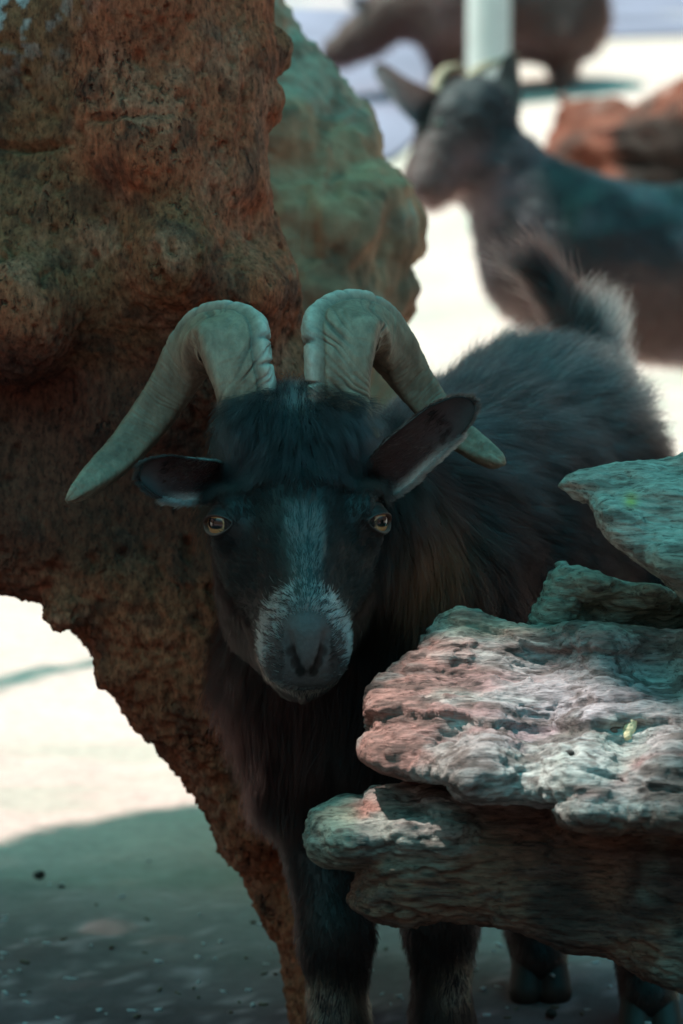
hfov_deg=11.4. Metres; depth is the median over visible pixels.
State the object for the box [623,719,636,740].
peanut
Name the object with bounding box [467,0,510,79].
post
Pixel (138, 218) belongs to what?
leaning rock
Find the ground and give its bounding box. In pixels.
[0,0,682,1023]
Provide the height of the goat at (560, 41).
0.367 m
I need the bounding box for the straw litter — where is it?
[0,859,682,1023]
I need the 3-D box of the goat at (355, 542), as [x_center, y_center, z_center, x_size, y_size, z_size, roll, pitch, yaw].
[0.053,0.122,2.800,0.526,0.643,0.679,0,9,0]
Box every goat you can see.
[65,212,682,1023]
[320,0,613,91]
[374,52,682,371]
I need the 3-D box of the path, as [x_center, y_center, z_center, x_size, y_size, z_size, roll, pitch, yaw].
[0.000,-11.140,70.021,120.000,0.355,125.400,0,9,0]
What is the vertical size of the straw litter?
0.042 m
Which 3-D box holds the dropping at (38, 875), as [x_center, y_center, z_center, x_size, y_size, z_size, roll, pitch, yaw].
[-0.296,0.355,3.337,0.012,0.010,0.010,0,9,0]
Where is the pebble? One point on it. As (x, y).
(570, 752)
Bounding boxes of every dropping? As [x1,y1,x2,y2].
[33,871,44,879]
[545,1009,556,1018]
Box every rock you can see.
[0,0,306,1023]
[268,0,427,412]
[302,452,682,994]
[542,77,682,185]
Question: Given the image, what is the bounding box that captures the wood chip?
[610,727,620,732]
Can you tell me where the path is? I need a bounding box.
[288,0,682,156]
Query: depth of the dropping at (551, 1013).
2.90 m
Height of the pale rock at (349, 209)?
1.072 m
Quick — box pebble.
[566,750,574,755]
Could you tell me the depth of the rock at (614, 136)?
6.67 m
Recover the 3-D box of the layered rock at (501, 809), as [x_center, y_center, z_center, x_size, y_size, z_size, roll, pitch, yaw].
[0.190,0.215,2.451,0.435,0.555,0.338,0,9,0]
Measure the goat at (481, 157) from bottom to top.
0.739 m

